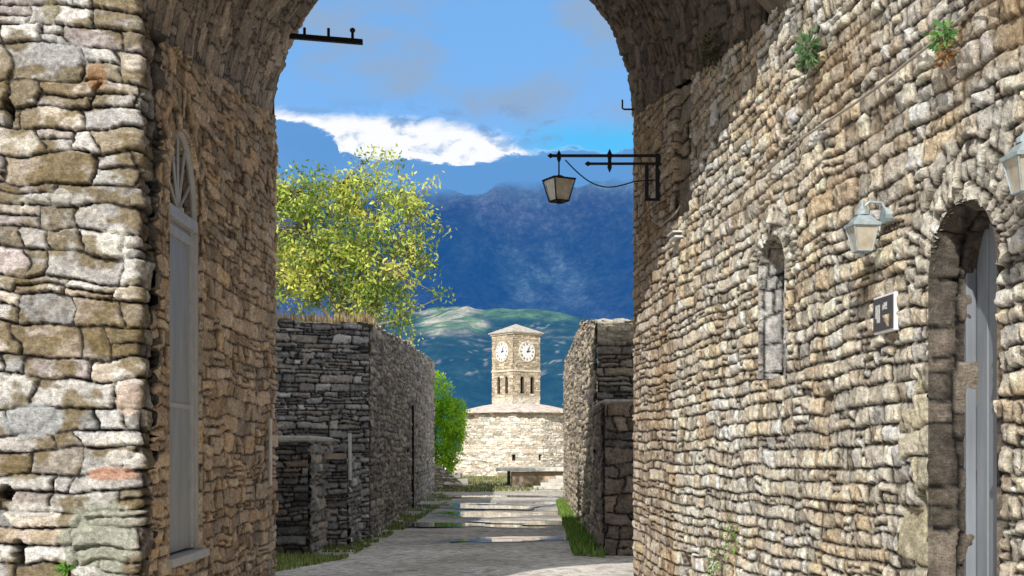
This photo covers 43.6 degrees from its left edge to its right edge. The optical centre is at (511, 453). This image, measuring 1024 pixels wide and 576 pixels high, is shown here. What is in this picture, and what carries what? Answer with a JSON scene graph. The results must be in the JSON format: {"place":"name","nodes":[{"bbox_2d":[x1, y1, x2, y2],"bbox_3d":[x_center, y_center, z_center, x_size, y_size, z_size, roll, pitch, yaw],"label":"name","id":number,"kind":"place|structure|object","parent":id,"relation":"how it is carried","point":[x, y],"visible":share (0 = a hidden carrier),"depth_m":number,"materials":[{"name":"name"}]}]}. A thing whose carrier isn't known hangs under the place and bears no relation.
{"place":"outdoors","nodes":[
{"label":"outdoors","id":0,"kind":"place"},
{"bbox_2d":[274,0,633,168],"label":"sky","id":1,"kind":"structure","parent":0,"point":[447,82],"materials":[{"name":"blue"}]},
{"bbox_2d":[275,156,633,320],"bbox_3d":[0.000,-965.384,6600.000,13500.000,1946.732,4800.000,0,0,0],"label":"mountain","id":2,"kind":"structure","parent":0,"point":[517,240],"depth_m":6558.66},
{"bbox_2d":[275,472,633,575],"bbox_3d":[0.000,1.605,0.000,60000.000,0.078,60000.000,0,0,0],"label":"ground","id":3,"kind":"structure","parent":0,"point":[417,551],"depth_m":20.48,"materials":[{"name":"grey stone"}]},
{"bbox_2d":[0,0,278,575],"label":"gate pier","id":4,"kind":"structure","parent":3,"relation":"on","point":[139,158],"depth_m":9.40,"materials":[{"name":"stone"}]},
{"bbox_2d":[51,561,76,575],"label":"wall plant","id":5,"kind":"object","parent":4,"relation":"attached to","point":[60,568],"depth_m":9.33,"materials":[{"name":"green plant"}]},
{"bbox_2d":[153,130,198,552],"bbox_3d":[-2.805,-0.945,10.730,0.110,3.571,1.100,0,0,0],"label":"door","id":6,"kind":"structure","parent":4,"relation":"in","point":[184,232],"depth_m":10.95,"materials":[{"name":"grey paint"}]},
{"bbox_2d":[268,419,271,484],"bbox_3d":[-2.710,-0.015,14.350,0.042,0.747,0.044,0,0,0],"label":"conduit pipe","id":7,"kind":"object","parent":4,"relation":"attached to","point":[269,451],"visible":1,"depth_m":14.33,"materials":[{"name":"white plastic"}]},
{"bbox_2d":[275,436,338,554],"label":"stone buttress","id":8,"kind":"structure","parent":3,"relation":"on","point":[291,492],"depth_m":20.29,"materials":[{"name":"grey stone"}]},
{"bbox_2d":[307,453,363,547],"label":"wall","id":9,"kind":"structure","parent":3,"relation":"on","point":[336,485],"depth_m":21.85,"materials":[{"name":"stone"}]},
{"bbox_2d":[348,433,351,479],"bbox_3d":[-2.755,0.054,21.750,0.057,0.798,0.060,0,0,0],"label":"white post","id":10,"kind":"object","parent":9,"relation":"on","point":[349,456],"visible":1,"depth_m":21.73,"materials":[{"name":"plastic"}]},
{"bbox_2d":[275,317,435,539],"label":"terrace wall","id":11,"kind":"structure","parent":3,"relation":"on","point":[334,383],"depth_m":23.97,"materials":[{"name":"stone"}]},
{"bbox_2d":[275,308,382,340],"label":"dry grass","id":12,"kind":"structure","parent":11,"relation":"on","point":[361,318],"depth_m":24.14,"materials":[{"name":"beige plant"}]},
{"bbox_2d":[275,492,451,571],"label":"grass","id":13,"kind":"structure","parent":3,"relation":"on","point":[290,561],"depth_m":21.46,"materials":[{"name":"green plant"}]},
{"bbox_2d":[412,405,413,507],"bbox_3d":[-2.874,0.104,37.135,0.067,2.993,0.070,0,0,0],"label":"drain pole","id":14,"kind":"object","parent":3,"relation":"on","point":[413,455],"visible":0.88,"depth_m":37.11,"materials":[{"name":"black metal"}]},
{"bbox_2d":[434,464,461,489],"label":"rubble bank","id":15,"kind":"structure","parent":3,"relation":"on","point":[445,478],"depth_m":56.39,"materials":[{"name":"stone"}]},
{"bbox_2d":[433,369,470,477],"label":"green bush","id":16,"kind":"object","parent":3,"relation":"on","point":[451,433],"visible":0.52,"depth_m":57.71,"materials":[{"name":"green plant"}]},
{"bbox_2d":[369,522,552,527],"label":"puddle","id":17,"kind":"object","parent":3,"relation":"on","point":[431,524],"visible":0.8,"depth_m":28.28,"materials":[{"name":"grey liquid"}]},
{"bbox_2d":[452,473,469,483],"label":"stone steps","id":18,"kind":"structure","parent":3,"relation":"on","point":[463,481],"depth_m":66.36,"materials":[{"name":"beige stone"}]},
{"bbox_2d":[434,452,497,475],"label":"ruined wall","id":19,"kind":"structure","parent":3,"relation":"on","point":[469,466],"depth_m":91.62,"materials":[{"name":"stone"}]},
{"bbox_2d":[146,0,788,379],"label":"gate arch","id":20,"kind":"structure","parent":3,"relation":"on","point":[244,46],"depth_m":12.65,"materials":[{"name":"stone"}]},
{"bbox_2d":[289,27,362,44],"bbox_3d":[-2.266,-4.791,14.700,1.102,0.193,0.068,0,0,0],"label":"iron bar","id":21,"kind":"object","parent":20,"relation":"attached to","point":[327,38],"visible":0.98,"depth_m":14.67,"materials":[{"name":"black metal"}]},
{"bbox_2d":[622,99,633,109],"bbox_3d":[1.383,-4.056,14.900,0.214,0.121,0.022,0,0,0],"label":"iron hook","id":22,"kind":"object","parent":20,"relation":"attached to","point":[626,108],"visible":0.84,"depth_m":14.89,"materials":[{"name":"black metal"}]},
{"bbox_2d":[417,502,549,509],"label":"puddle","id":23,"kind":"object","parent":3,"relation":"on","point":[462,505],"visible":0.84,"depth_m":38.35,"materials":[{"name":"grey liquid"}]},
{"bbox_2d":[432,511,559,517],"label":"puddle","id":24,"kind":"object","parent":3,"relation":"on","point":[483,514],"visible":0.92,"depth_m":33.19,"materials":[{"name":"grey liquid"}]},
{"bbox_2d":[435,495,560,496],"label":"puddle","id":25,"kind":"object","parent":3,"relation":"on","point":[498,496],"visible":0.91,"depth_m":47.31,"materials":[{"name":"grey liquid"}]},
{"bbox_2d":[433,475,563,491],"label":"grass","id":26,"kind":"structure","parent":3,"relation":"on","point":[478,481],"depth_m":57.83,"materials":[{"name":"green plant"}]},
{"bbox_2d":[435,489,562,490],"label":"stone kerb","id":27,"kind":"structure","parent":3,"relation":"on","point":[520,490],"depth_m":54.01,"materials":[{"name":"stone"}]},
{"bbox_2d":[439,538,567,541],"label":"puddle","id":28,"kind":"object","parent":3,"relation":"on","point":[507,540],"visible":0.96,"depth_m":23.36,"materials":[{"name":"grey liquid"}]},
{"bbox_2d":[460,403,563,471],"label":"round bastion","id":29,"kind":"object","parent":3,"relation":"on","point":[517,435],"visible":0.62,"depth_m":108.13,"materials":[{"name":"pale stone"}]},
{"bbox_2d":[488,324,543,403],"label":"clock tower","id":30,"kind":"structure","parent":29,"relation":"on","point":[515,372],"depth_m":110.96,"materials":[{"name":"stone"}]},
{"bbox_2d":[497,377,499,393],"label":"window","id":31,"kind":"structure","parent":30,"relation":"in","point":[498,380],"depth_m":111.78,"materials":[{"name":"stone"}]},
{"bbox_2d":[505,377,507,393],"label":"window","id":32,"kind":"structure","parent":30,"relation":"in","point":[506,379],"depth_m":110.88,"materials":[{"name":"stone"}]},
{"bbox_2d":[520,376,523,392],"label":"window","id":33,"kind":"structure","parent":30,"relation":"in","point":[521,379],"depth_m":110.77,"materials":[{"name":"stone"}]},
{"bbox_2d":[530,377,533,393],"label":"window","id":34,"kind":"structure","parent":30,"relation":"in","point":[531,379],"depth_m":111.45,"materials":[{"name":"stone"}]},
{"bbox_2d":[467,520,562,525],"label":"puddle","id":35,"kind":"object","parent":3,"relation":"on","point":[532,522],"visible":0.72,"depth_m":29.27,"materials":[{"name":"grey liquid"}]},
{"bbox_2d":[474,536,566,538],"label":"puddle","id":36,"kind":"object","parent":3,"relation":"on","point":[520,537],"visible":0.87,"depth_m":23.91,"materials":[{"name":"grey liquid"}]},
{"bbox_2d":[499,501,555,505],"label":"puddle","id":37,"kind":"object","parent":3,"relation":"on","point":[536,502],"visible":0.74,"depth_m":40.53,"materials":[{"name":"grey liquid"}]},
{"bbox_2d":[496,467,563,485],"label":"stage platform","id":38,"kind":"structure","parent":3,"relation":"on","point":[520,476],"depth_m":62.35,"materials":[{"name":"stone"}]},
{"bbox_2d":[522,511,558,513],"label":"puddle","id":39,"kind":"object","parent":3,"relation":"on","point":[546,512],"visible":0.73,"depth_m":34.43,"materials":[{"name":"grey liquid"}]},
{"bbox_2d":[533,476,563,489],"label":"stone steps","id":40,"kind":"structure","parent":3,"relation":"on","point":[556,483],"depth_m":57.25,"materials":[{"name":"beige stone"}]},
{"bbox_2d":[556,497,605,557],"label":"grass","id":41,"kind":"structure","parent":3,"relation":"on","point":[582,542],"depth_m":23.19,"materials":[{"name":"green plant"}]},
{"bbox_2d":[562,318,633,545],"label":"ruined wall","id":42,"kind":"structure","parent":3,"relation":"on","point":[588,383],"depth_m":24.10,"materials":[{"name":"stone"}]},
{"bbox_2d":[590,399,633,555],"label":"stone buttress","id":43,"kind":"structure","parent":3,"relation":"on","point":[617,472],"depth_m":19.87,"materials":[{"name":"grey stone"}]},
{"bbox_2d":[632,0,1023,575],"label":"castle wall","id":44,"kind":"structure","parent":3,"relation":"on","point":[840,439],"depth_m":7.96,"materials":[{"name":"stone"}]},
{"bbox_2d":[542,149,660,203],"bbox_3d":[0.953,-2.897,13.400,1.282,0.576,0.359,0,0,0],"label":"hanging lantern","id":45,"kind":"object","parent":44,"relation":"attached to","point":[559,188],"visible":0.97,"depth_m":13.38,"materials":[{"name":"black metal"}]},
{"bbox_2d":[651,204,680,224],"bbox_3d":[1.552,-2.423,13.063,0.046,0.175,1.312,0,0,-6],"label":"cable end","id":46,"kind":"object","parent":44,"relation":"attached to","point":[664,222],"visible":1,"depth_m":12.86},
{"bbox_2d":[667,230,684,241],"bbox_3d":[1.593,-2.111,12.444,0.120,0.065,0.280,0,0,-5],"label":"wall bracket","id":47,"kind":"object","parent":44,"relation":"attached to","point":[675,235],"depth_m":12.39,"materials":[{"name":"white plastic"}]},
{"bbox_2d":[700,26,723,75],"bbox_3d":[1.681,-3.384,10.774,0.208,0.430,0.471,0,0,0],"label":"wall plant","id":48,"kind":"object","parent":44,"relation":"attached to","point":[709,51],"depth_m":10.80,"materials":[{"name":"green plant"}]},
{"bbox_2d":[703,549,722,575],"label":"wall plant","id":49,"kind":"object","parent":44,"relation":"attached to","point":[719,558],"depth_m":10.72,"materials":[{"name":"green plant"}]},
{"bbox_2d":[720,515,738,566],"bbox_3d":[1.735,0.703,10.192,0.154,0.419,0.227,0,0,0],"label":"wall plant","id":50,"kind":"object","parent":44,"relation":"attached to","point":[732,532],"depth_m":10.19,"materials":[{"name":"green plant"}]},
{"bbox_2d":[793,23,821,80],"bbox_3d":[1.897,-2.575,8.238,0.199,0.337,0.371,0,0,0],"label":"wall plant","id":51,"kind":"object","parent":44,"relation":"attached to","point":[806,58],"depth_m":8.19,"materials":[{"name":"green plant"}]},
{"bbox_2d":[844,199,894,256],"bbox_3d":[1.985,-1.243,7.062,0.263,0.320,0.156,0,0,-5],"label":"wall lamp","id":52,"kind":"object","parent":44,"relation":"attached to","point":[861,227],"visible":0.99,"depth_m":7.02,"materials":[{"name":"metal"}]},
{"bbox_2d":[762,0,982,176],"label":"wall cable","id":53,"kind":"object","parent":44,"relation":"attached to","point":[965,14],"depth_m":7.16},
{"bbox_2d":[873,291,899,334],"bbox_3d":[2.077,-0.775,7.108,0.042,0.210,0.310,0,0,-5],"label":"wall plaque","id":54,"kind":"object","parent":44,"relation":"attached to","point":[883,305],"depth_m":7.07,"materials":[{"name":"grey metal"}]},
{"bbox_2d":[922,17,958,57],"bbox_3d":[2.074,-2.001,6.146,0.158,0.186,0.236,0,0,0],"label":"wall plant","id":55,"kind":"object","parent":44,"relation":"attached to","point":[949,33],"depth_m":6.14,"materials":[{"name":"green plant"}]},
{"bbox_2d":[932,40,959,68],"bbox_3d":[2.080,-1.907,6.128,0.141,0.152,0.146,0,0,0],"label":"wall plant","id":56,"kind":"object","parent":44,"relation":"attached to","point":[946,53],"depth_m":6.13,"materials":[{"name":"brown plant"}]},
{"bbox_2d":[963,223,996,575],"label":"door","id":57,"kind":"structure","parent":44,"relation":"in","point":[980,336],"depth_m":6.41,"materials":[{"name":"blue paint"}]},
{"bbox_2d":[999,125,1023,197],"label":"wall lamp","id":58,"kind":"object","parent":44,"relation":"attached to","point":[1012,159],"visible":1,"depth_m":5.18,"materials":[{"name":"metal"}]},
{"bbox_2d":[376,306,597,451],"bbox_3d":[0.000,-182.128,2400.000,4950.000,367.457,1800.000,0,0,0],"label":"hills","id":59,"kind":"structure","parent":0,"point":[455,343],"depth_m":2483.27,"materials":[{"name":"blue"}]},
{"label":"terrace ground","id":60,"kind":"structure","parent":0,"visible":0},
{"bbox_2d":[275,143,456,345],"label":"yellow green tree","id":61,"kind":"object","parent":60,"relation":"on","point":[314,262],"visible":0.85,"depth_m":47.55,"materials":[{"name":"green plant"}]}
]}

